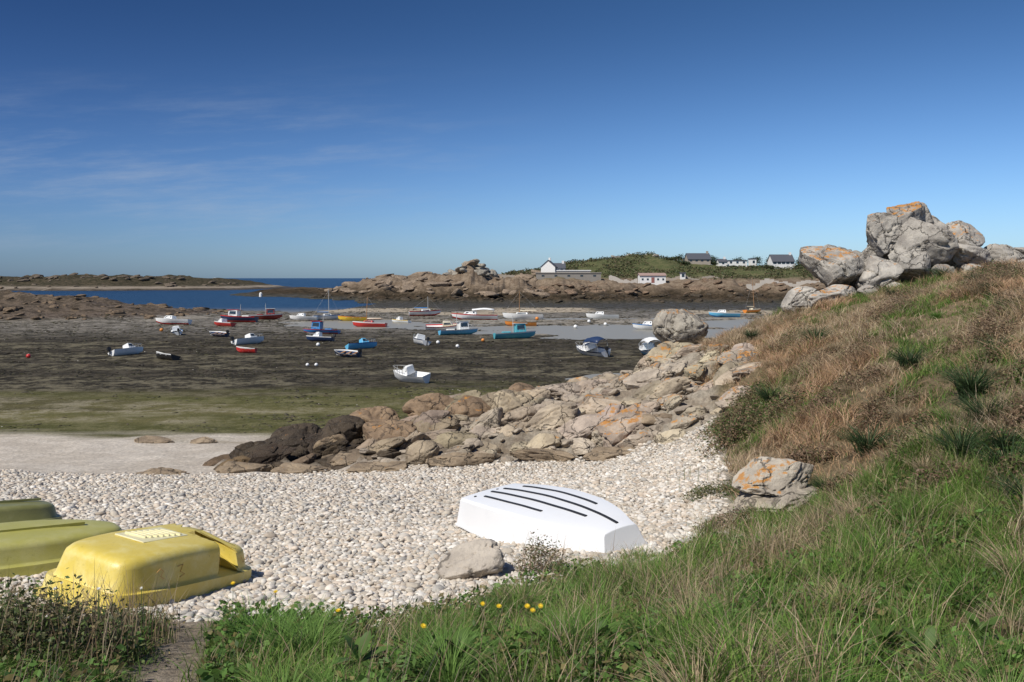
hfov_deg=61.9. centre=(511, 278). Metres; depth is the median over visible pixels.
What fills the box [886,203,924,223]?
boulder
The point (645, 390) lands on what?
boulder
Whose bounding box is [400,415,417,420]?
boulder
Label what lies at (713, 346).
boulder
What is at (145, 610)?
shrub
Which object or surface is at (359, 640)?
dock plant
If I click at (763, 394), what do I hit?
grass tuft
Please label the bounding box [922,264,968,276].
grass tuft
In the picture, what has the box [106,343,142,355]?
motorboat
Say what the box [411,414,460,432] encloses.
boulder
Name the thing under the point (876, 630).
dock plant
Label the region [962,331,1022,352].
grass tuft
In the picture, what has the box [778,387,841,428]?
thistle clump
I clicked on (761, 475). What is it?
boulder
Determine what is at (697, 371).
boulder
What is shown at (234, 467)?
boulder
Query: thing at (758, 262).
tree
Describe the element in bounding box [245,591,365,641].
grass tuft
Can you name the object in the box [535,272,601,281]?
concrete building
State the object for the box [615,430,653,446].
boulder
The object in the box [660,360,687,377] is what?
boulder
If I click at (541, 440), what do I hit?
boulder
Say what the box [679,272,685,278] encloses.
shore hut
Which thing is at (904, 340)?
grass tuft
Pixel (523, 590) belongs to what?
grass tuft
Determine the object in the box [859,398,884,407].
grass tuft
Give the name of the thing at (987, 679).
grass tuft
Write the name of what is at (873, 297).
grass tuft
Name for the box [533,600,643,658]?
grass tuft
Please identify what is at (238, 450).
boulder
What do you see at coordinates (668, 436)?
boulder
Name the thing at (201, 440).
boulder
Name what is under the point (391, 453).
dark rubble
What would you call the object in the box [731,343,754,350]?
boulder
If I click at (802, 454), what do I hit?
thistle clump
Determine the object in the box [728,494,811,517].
boulder
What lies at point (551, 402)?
boulder
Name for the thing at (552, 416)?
boulder
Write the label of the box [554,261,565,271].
house
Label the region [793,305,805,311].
grass tuft
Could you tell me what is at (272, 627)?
grass tuft
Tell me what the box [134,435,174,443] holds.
boulder
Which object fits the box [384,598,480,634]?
grass tuft
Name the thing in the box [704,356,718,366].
boulder
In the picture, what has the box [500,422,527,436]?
boulder
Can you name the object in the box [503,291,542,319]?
sailing boat
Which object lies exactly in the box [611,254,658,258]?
headland rocks
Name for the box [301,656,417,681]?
grass tuft
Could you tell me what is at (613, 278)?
stone wall
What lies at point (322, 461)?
boulder
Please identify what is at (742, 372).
boulder
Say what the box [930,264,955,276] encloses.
boulder
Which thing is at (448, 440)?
boulder
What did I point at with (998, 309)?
thistle clump
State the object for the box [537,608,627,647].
grass tuft
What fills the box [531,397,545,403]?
boulder
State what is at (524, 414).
boulder
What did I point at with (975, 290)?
grass tuft
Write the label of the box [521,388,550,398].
boulder
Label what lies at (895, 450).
thistle clump
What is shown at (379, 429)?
boulder
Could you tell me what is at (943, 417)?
grass tuft
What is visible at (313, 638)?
grass tuft
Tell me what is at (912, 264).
boulder
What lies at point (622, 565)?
grass tuft
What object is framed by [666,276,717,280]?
stone wall
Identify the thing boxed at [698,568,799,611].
grass tuft
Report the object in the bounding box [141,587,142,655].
wild flower
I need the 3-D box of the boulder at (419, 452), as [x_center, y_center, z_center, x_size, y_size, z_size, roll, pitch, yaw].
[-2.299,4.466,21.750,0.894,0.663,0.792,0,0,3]
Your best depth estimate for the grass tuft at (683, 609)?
5.71 m
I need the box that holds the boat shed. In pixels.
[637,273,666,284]
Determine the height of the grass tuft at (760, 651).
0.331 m
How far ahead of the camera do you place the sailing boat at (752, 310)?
171.69 m
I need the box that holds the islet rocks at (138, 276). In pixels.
[0,273,243,287]
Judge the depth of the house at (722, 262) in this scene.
347.50 m
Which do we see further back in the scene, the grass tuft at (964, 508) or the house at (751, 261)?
the house at (751, 261)
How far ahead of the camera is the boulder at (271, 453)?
22.57 m
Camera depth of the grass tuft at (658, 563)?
8.27 m
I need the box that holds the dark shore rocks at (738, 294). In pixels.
[311,291,772,302]
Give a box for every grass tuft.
[189,588,316,641]
[213,596,357,655]
[220,644,360,681]
[225,602,368,662]
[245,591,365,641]
[265,646,368,681]
[298,618,350,642]
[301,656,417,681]
[308,659,426,681]
[370,612,533,681]
[381,615,496,665]
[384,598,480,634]
[399,613,496,649]
[416,630,480,667]
[446,587,523,622]
[475,578,568,614]
[480,574,557,602]
[481,577,534,604]
[490,597,538,620]
[506,612,600,652]
[515,573,595,602]
[530,596,657,647]
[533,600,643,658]
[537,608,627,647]
[543,552,613,578]
[560,567,638,599]
[583,554,657,583]
[585,635,782,681]
[632,577,756,630]
[635,554,682,574]
[644,607,854,681]
[676,582,780,637]
[677,579,750,603]
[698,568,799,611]
[723,523,793,553]
[737,540,790,558]
[741,328,761,339]
[743,611,832,641]
[746,382,782,403]
[752,645,928,681]
[758,358,773,366]
[768,590,823,615]
[776,648,884,681]
[779,526,843,557]
[782,356,794,364]
[790,323,839,342]
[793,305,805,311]
[796,573,896,617]
[802,469,849,495]
[802,490,830,504]
[808,472,832,485]
[812,417,912,456]
[813,470,856,487]
[823,493,890,517]
[825,341,847,351]
[833,383,857,393]
[834,524,912,557]
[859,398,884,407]
[860,448,895,460]
[864,293,887,301]
[867,340,944,370]
[868,386,887,396]
[876,401,932,422]
[878,490,953,516]
[884,287,899,295]
[886,632,1021,681]
[894,338,915,345]
[896,412,1006,458]
[897,557,1021,616]
[898,455,936,473]
[909,640,1023,681]
[910,622,1021,676]
[915,359,1015,399]
[920,309,943,318]
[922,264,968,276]
[922,404,965,425]
[925,669,1020,681]
[927,449,954,460]
[928,386,1022,426]
[935,330,965,339]
[939,458,988,475]
[939,499,989,517]
[944,403,962,414]
[945,533,1023,581]
[946,430,1023,465]
[953,419,1023,453]
[955,621,1023,673]
[958,596,1023,639]
[961,271,986,281]
[962,284,988,295]
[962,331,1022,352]
[971,362,1012,377]
[972,544,1023,572]
[974,279,1005,293]
[974,461,1023,504]
[977,289,1006,300]
[981,591,1023,624]
[984,293,1023,310]
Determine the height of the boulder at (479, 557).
0.413 m
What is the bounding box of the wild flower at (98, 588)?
[97,587,99,655]
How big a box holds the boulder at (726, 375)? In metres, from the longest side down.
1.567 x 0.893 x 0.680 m
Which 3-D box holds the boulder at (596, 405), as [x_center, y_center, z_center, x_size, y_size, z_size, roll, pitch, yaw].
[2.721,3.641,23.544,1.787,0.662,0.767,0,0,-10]
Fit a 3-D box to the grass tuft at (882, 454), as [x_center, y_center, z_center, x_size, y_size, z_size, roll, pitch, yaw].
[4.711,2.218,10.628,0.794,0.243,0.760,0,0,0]
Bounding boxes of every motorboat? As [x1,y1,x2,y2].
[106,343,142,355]
[156,315,191,324]
[170,326,182,334]
[214,318,235,326]
[230,333,263,344]
[289,313,317,320]
[306,332,335,341]
[345,338,376,348]
[392,317,410,322]
[393,365,430,382]
[413,334,430,345]
[425,321,456,329]
[451,308,497,319]
[575,336,610,356]
[586,311,618,318]
[632,321,652,329]
[639,337,660,354]
[709,310,740,316]
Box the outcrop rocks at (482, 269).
[443,259,497,276]
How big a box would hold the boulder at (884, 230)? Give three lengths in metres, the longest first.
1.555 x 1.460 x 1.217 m
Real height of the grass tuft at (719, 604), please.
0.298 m
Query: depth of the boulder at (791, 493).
10.92 m
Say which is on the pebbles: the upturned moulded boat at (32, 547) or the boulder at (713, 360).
the upturned moulded boat at (32, 547)
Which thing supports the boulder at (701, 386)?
on the ground at (98, 436)
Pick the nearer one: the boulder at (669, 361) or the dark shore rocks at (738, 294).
the boulder at (669, 361)
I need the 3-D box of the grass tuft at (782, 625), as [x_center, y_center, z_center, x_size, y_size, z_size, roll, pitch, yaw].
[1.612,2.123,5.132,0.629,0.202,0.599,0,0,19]
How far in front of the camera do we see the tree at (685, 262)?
338.83 m
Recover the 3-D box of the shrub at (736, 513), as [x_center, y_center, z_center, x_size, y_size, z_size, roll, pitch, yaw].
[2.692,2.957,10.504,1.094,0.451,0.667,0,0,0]
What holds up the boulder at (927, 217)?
on the boulder at (938, 244)
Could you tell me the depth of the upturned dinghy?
10.62 m
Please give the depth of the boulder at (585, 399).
24.03 m
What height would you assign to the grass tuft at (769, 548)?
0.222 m
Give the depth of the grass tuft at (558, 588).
7.61 m
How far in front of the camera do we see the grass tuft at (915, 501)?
8.16 m
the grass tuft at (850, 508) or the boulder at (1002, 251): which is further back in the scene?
the boulder at (1002, 251)
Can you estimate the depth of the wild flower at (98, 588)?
5.15 m
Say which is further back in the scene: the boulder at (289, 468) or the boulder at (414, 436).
the boulder at (414, 436)
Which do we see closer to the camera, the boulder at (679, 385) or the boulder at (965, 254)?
the boulder at (679, 385)
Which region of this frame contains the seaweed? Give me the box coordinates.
[0,307,776,432]
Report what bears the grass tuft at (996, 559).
on the ground at (98, 436)
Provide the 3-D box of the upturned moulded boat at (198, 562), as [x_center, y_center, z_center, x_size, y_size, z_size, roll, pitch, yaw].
[-3.510,2.792,8.430,1.240,0.526,1.980,6,-7,23]
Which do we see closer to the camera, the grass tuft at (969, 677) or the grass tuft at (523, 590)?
the grass tuft at (969, 677)
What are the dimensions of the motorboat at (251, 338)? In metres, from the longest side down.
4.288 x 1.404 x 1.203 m
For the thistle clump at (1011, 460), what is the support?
on the ground at (98, 436)
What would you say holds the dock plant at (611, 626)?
on the ground at (98, 436)
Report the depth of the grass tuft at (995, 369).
11.76 m
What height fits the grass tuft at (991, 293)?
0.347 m
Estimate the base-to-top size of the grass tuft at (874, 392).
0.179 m
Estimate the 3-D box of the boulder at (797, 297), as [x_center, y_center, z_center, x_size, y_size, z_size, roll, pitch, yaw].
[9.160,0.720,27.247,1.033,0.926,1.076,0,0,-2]
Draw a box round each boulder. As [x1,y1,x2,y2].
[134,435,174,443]
[136,467,189,474]
[190,437,217,443]
[202,454,229,465]
[215,461,273,472]
[217,455,249,467]
[229,441,264,458]
[239,441,271,455]
[248,443,295,465]
[264,429,308,454]
[270,423,321,437]
[270,462,332,473]
[286,449,306,460]
[292,453,315,463]
[304,433,320,453]
[311,451,348,466]
[313,434,347,451]
[313,438,348,457]
[320,415,365,442]
[330,452,365,466]
[333,443,359,454]
[346,461,407,473]
[350,406,399,421]
[351,438,364,444]
[356,438,376,448]
[362,419,416,440]
[366,437,406,451]
[399,430,430,448]
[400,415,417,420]
[402,393,453,415]
[405,440,439,464]
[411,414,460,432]
[412,439,443,448]
[413,410,449,426]
[425,429,456,439]
[425,452,500,466]
[434,431,478,448]
[437,538,504,579]
[444,390,480,409]
[445,444,474,451]
[448,395,490,417]
[451,449,470,452]
[455,414,470,420]
[459,417,477,426]
[469,407,502,430]
[469,425,500,438]
[476,442,500,452]
[479,392,495,406]
[483,449,496,453]
[491,390,533,412]
[500,406,536,425]
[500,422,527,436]
[508,382,534,390]
[509,441,528,451]
[509,448,577,461]
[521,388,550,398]
[523,402,578,431]
[525,433,561,448]
[528,445,553,449]
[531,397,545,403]
[533,404,546,411]
[535,385,556,397]
[541,400,574,404]
[544,383,581,401]
[557,413,603,439]
[560,437,597,454]
[566,376,590,382]
[575,407,585,417]
[576,379,608,392]
[579,394,612,407]
[579,397,620,414]
[582,381,610,394]
[582,447,637,460]
[591,373,616,379]
[591,430,604,446]
[592,402,653,446]
[597,403,626,420]
[601,388,614,395]
[610,373,631,387]
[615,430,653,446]
[621,398,647,406]
[623,369,664,389]
[632,380,661,398]
[633,366,658,373]
[635,412,671,424]
[637,354,657,368]
[643,401,660,409]
[645,341,678,360]
[649,362,661,368]
[649,377,690,399]
[650,358,675,364]
[652,309,708,343]
[653,428,685,444]
[654,394,687,406]
[659,359,675,368]
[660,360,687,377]
[660,376,698,394]
[663,394,683,412]
[666,342,692,357]
[668,414,698,428]
[674,344,706,356]
[681,405,706,415]
[684,363,706,380]
[693,379,713,392]
[696,350,720,363]
[701,382,713,389]
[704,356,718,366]
[705,343,728,353]
[709,512,747,523]
[710,408,724,414]
[713,361,743,385]
[715,362,761,384]
[717,350,759,364]
[718,385,748,401]
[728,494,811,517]
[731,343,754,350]
[731,365,762,377]
[732,456,813,495]
[734,484,816,511]
[781,286,816,312]
[798,246,865,287]
[807,284,855,307]
[824,244,864,289]
[855,255,903,290]
[856,284,876,295]
[859,246,932,283]
[866,212,902,257]
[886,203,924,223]
[886,282,901,286]
[887,217,958,265]
[896,251,930,279]
[912,201,933,223]
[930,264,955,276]
[932,215,949,229]
[932,243,992,271]
[946,220,984,246]
[961,264,983,270]
[983,243,1023,262]
[1014,247,1023,254]
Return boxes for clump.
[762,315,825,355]
[777,342,844,388]
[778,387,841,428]
[778,439,845,465]
[805,465,864,506]
[824,360,892,396]
[826,332,904,367]
[847,372,922,433]
[858,292,920,324]
[871,432,935,471]
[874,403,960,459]
[880,275,948,305]
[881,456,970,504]
[934,305,1022,358]
[937,273,1005,303]
[937,336,1019,388]
[951,257,1011,281]
[961,287,1023,325]
[967,259,1023,282]
[969,385,1023,435]
[980,450,1023,496]
[985,353,1023,392]
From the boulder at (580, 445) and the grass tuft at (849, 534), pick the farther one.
the boulder at (580, 445)
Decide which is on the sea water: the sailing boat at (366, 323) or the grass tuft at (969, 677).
the sailing boat at (366, 323)
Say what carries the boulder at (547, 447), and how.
on the ground at (98, 436)
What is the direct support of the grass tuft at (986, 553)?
on the ground at (98, 436)
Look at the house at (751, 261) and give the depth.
353.00 m
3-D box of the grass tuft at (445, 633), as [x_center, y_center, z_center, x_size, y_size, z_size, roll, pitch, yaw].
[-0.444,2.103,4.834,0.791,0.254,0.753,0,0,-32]
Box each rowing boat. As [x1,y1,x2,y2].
[156,351,180,360]
[209,330,229,336]
[236,346,256,352]
[334,348,362,357]
[338,316,367,320]
[505,321,536,325]
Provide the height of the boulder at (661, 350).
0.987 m
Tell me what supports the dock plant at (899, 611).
on the ground at (98, 436)
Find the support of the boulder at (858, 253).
on the ground at (98, 436)
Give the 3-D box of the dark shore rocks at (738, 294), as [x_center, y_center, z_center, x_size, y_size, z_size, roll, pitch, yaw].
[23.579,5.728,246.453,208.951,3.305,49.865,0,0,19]
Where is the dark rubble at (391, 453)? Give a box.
[212,448,401,469]
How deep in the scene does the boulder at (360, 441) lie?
23.66 m
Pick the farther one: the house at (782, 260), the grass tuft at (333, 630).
the house at (782, 260)
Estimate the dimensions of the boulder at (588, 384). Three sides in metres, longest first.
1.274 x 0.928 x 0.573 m
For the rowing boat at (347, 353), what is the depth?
75.79 m
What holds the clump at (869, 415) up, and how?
on the ground at (98, 436)
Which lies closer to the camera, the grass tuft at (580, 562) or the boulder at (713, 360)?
the grass tuft at (580, 562)
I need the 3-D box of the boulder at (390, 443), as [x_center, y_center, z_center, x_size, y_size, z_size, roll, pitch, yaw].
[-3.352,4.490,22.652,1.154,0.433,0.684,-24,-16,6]
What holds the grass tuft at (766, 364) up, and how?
on the ground at (98, 436)
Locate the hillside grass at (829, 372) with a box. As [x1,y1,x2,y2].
[695,256,1023,539]
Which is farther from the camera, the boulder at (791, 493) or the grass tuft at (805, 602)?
the boulder at (791, 493)
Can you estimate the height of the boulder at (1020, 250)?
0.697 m
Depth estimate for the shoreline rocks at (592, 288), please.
257.39 m
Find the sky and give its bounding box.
[0,0,1023,277]
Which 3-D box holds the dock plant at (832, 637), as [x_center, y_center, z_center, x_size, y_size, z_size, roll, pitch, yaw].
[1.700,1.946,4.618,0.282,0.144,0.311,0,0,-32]
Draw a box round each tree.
[678,260,690,264]
[710,255,717,260]
[753,256,762,264]
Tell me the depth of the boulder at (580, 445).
21.32 m
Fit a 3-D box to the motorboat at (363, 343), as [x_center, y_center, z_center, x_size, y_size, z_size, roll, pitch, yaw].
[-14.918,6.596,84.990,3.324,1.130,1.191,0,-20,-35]
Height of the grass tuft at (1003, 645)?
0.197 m
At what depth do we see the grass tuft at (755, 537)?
8.67 m
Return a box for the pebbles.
[0,416,736,632]
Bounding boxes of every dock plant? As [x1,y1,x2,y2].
[329,630,394,671]
[436,627,477,663]
[586,619,626,646]
[804,625,863,652]
[854,621,904,652]
[891,606,943,640]
[898,626,949,660]
[950,610,1006,642]
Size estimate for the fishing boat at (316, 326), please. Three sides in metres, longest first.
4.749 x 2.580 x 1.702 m
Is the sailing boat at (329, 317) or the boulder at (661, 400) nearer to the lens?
the boulder at (661, 400)
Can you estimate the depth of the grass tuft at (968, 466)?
8.95 m
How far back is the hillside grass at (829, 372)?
16.36 m
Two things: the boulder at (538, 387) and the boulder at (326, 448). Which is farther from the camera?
the boulder at (538, 387)
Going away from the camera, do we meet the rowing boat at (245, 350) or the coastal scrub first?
the rowing boat at (245, 350)
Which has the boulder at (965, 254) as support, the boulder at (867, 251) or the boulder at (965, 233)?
the boulder at (965, 233)
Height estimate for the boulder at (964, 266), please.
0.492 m
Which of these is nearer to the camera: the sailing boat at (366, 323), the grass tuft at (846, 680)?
the grass tuft at (846, 680)
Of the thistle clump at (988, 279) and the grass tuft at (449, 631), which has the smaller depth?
the grass tuft at (449, 631)
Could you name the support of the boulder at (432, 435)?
on the ground at (98, 436)
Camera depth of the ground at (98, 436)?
63.27 m
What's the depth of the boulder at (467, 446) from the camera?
21.98 m
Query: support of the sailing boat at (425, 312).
on the sea water
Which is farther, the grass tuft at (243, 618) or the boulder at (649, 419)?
the boulder at (649, 419)
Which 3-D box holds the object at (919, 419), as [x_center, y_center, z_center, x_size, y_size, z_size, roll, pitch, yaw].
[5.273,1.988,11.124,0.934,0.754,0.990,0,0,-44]
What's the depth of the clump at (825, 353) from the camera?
18.57 m
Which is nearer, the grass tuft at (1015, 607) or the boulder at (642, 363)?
the grass tuft at (1015, 607)
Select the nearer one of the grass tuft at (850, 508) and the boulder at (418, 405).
the grass tuft at (850, 508)
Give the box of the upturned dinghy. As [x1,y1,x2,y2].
[455,483,647,552]
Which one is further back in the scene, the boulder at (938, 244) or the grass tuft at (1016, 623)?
the boulder at (938, 244)
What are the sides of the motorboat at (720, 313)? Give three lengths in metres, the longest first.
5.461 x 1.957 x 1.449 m
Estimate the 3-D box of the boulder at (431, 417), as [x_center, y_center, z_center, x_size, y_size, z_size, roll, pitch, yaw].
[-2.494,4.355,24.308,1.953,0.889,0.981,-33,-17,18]
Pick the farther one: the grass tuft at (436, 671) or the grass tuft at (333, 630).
the grass tuft at (333, 630)
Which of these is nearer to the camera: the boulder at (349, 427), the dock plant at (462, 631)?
the dock plant at (462, 631)
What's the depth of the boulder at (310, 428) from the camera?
24.96 m
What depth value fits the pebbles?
12.98 m
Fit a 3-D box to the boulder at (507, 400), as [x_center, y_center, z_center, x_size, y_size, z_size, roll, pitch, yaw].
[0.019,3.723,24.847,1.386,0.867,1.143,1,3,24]
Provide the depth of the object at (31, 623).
5.20 m
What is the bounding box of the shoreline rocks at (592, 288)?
[530,278,824,295]
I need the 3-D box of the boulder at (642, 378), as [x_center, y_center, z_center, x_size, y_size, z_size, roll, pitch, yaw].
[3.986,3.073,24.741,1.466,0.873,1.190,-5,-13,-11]
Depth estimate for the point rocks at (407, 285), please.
266.72 m
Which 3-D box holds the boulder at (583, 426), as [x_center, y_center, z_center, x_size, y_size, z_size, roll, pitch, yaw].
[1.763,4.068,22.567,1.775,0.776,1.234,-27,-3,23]
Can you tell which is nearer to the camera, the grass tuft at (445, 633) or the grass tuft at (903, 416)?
the grass tuft at (445, 633)
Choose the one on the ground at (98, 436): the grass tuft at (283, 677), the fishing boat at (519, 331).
the grass tuft at (283, 677)
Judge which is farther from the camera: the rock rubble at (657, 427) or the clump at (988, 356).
the rock rubble at (657, 427)
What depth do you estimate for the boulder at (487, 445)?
22.28 m
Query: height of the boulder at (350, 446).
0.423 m
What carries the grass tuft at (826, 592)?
on the ground at (98, 436)
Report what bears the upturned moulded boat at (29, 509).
on the pebbles
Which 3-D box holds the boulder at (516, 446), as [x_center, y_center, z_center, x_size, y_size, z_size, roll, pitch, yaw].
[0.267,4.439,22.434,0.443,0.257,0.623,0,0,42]
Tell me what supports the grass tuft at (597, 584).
on the ground at (98, 436)
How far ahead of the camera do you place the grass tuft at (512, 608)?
7.07 m
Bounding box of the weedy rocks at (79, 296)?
[0,287,228,319]
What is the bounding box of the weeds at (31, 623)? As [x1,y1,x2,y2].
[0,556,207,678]
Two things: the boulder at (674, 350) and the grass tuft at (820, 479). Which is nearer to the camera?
the grass tuft at (820, 479)
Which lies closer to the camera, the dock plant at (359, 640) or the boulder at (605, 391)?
the dock plant at (359, 640)
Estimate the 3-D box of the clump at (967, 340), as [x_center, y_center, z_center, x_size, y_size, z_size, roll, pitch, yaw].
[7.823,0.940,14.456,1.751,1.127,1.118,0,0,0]
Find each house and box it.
[540,258,556,271]
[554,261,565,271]
[684,251,710,264]
[716,257,727,266]
[727,260,747,266]
[748,258,756,265]
[767,252,794,268]
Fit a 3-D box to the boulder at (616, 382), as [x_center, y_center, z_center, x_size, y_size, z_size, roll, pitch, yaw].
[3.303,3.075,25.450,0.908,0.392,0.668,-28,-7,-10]
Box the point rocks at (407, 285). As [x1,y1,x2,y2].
[318,260,549,297]
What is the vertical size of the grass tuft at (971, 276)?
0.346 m
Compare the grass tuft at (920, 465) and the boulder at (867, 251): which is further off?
the boulder at (867, 251)
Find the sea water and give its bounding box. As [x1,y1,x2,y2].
[12,278,752,380]
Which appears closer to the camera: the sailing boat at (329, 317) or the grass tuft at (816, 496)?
the grass tuft at (816, 496)
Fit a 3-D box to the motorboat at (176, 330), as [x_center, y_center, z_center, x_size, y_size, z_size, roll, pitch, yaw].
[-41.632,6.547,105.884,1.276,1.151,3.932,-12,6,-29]
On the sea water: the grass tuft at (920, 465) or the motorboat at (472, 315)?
the motorboat at (472, 315)
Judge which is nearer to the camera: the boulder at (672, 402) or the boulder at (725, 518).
the boulder at (725, 518)
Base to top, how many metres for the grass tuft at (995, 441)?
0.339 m
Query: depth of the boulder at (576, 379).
27.82 m
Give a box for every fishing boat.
[220,304,258,321]
[250,303,282,319]
[303,314,340,333]
[438,314,477,334]
[493,316,535,338]
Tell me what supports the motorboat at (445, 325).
on the sea water
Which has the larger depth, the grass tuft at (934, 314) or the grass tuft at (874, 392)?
the grass tuft at (934, 314)
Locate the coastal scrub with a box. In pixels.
[501,251,812,279]
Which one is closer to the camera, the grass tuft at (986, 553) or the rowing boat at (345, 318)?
the grass tuft at (986, 553)
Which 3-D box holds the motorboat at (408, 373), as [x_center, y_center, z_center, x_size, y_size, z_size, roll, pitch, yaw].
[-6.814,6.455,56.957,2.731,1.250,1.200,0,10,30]
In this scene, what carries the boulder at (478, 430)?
on the ground at (98, 436)
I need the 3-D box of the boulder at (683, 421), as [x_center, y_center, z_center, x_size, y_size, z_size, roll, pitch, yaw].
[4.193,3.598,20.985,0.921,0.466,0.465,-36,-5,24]
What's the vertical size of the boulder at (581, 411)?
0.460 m
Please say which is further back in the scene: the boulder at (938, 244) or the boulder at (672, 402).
the boulder at (938, 244)
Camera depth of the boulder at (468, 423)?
24.04 m
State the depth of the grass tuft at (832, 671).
3.92 m
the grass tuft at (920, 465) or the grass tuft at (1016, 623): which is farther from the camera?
the grass tuft at (920, 465)
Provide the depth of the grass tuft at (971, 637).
4.37 m
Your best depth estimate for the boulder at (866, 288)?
26.43 m
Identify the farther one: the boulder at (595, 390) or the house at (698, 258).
the house at (698, 258)
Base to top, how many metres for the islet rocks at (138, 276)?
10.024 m
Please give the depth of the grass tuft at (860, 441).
11.58 m
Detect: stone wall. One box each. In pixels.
[498,274,515,277]
[609,275,636,282]
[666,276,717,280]
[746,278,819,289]
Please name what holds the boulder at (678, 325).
on the ground at (98, 436)
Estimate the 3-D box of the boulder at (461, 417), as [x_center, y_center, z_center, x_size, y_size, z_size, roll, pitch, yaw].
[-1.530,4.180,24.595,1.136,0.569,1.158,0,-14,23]
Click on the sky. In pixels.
(193, 138)
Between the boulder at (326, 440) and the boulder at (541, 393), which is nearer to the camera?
the boulder at (326, 440)
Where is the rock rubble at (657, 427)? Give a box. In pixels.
[359,346,740,463]
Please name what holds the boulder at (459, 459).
on the ground at (98, 436)
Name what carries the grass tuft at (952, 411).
on the ground at (98, 436)
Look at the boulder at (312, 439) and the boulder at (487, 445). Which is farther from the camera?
the boulder at (312, 439)
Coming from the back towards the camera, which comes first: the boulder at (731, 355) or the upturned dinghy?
the boulder at (731, 355)
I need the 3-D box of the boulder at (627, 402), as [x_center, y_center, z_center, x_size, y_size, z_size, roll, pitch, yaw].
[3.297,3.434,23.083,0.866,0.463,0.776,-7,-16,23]
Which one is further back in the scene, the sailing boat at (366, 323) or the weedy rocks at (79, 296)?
the weedy rocks at (79, 296)
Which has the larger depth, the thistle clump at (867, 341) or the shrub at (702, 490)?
the thistle clump at (867, 341)
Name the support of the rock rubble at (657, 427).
on the ground at (98, 436)
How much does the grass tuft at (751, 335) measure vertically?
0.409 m
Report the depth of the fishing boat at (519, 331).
98.70 m
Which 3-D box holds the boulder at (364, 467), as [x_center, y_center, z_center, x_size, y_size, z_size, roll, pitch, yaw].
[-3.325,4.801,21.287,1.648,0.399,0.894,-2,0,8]
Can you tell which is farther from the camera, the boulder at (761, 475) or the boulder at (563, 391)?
the boulder at (563, 391)
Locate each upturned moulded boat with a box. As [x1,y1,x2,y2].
[0,498,61,522]
[0,519,121,580]
[33,523,251,612]
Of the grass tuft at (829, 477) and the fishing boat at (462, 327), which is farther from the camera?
the fishing boat at (462, 327)
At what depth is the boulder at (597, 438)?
21.45 m
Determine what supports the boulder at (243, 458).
on the ground at (98, 436)
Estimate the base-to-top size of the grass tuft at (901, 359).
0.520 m
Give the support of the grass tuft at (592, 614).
on the ground at (98, 436)
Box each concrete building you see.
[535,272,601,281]
[556,270,590,271]
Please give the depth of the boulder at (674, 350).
27.61 m
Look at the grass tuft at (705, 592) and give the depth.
6.46 m
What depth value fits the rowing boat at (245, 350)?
79.78 m
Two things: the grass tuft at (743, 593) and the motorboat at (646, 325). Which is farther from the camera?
the motorboat at (646, 325)
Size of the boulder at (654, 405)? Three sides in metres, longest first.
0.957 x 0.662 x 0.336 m
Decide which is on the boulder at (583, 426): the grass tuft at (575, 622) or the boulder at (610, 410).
the boulder at (610, 410)
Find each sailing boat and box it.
[315,290,339,319]
[352,297,387,326]
[409,300,440,315]
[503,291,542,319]
[743,280,760,312]
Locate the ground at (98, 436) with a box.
[0,254,1023,681]
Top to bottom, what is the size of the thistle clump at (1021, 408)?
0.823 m
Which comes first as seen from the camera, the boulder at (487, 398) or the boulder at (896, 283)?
the boulder at (487, 398)
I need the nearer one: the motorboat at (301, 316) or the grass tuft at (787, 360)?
the grass tuft at (787, 360)
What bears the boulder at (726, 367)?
on the ground at (98, 436)
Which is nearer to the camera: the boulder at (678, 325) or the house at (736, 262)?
the boulder at (678, 325)
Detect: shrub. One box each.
[63,598,190,638]
[512,529,571,573]
[680,473,739,501]
[683,504,773,531]
[688,380,820,462]
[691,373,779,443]
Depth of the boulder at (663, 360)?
26.03 m
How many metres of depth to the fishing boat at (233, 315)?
136.55 m
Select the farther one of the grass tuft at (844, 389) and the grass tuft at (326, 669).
the grass tuft at (844, 389)
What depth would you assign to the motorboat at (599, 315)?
148.44 m
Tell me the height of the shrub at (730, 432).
1.619 m
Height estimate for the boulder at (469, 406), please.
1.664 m
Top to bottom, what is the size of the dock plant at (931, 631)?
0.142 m
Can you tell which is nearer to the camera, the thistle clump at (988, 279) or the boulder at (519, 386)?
the thistle clump at (988, 279)
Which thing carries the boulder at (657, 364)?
on the ground at (98, 436)
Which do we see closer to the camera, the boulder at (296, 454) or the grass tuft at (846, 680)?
the grass tuft at (846, 680)
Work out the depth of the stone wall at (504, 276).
282.70 m
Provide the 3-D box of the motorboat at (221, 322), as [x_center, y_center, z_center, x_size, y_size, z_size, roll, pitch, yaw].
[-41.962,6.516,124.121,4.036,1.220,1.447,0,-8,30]
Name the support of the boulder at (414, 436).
on the ground at (98, 436)
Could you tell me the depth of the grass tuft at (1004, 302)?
16.00 m
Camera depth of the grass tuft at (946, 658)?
4.12 m
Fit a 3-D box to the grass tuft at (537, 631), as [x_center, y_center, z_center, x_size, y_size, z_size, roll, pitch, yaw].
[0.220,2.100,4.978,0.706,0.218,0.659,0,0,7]
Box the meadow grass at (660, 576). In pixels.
[0,376,1023,681]

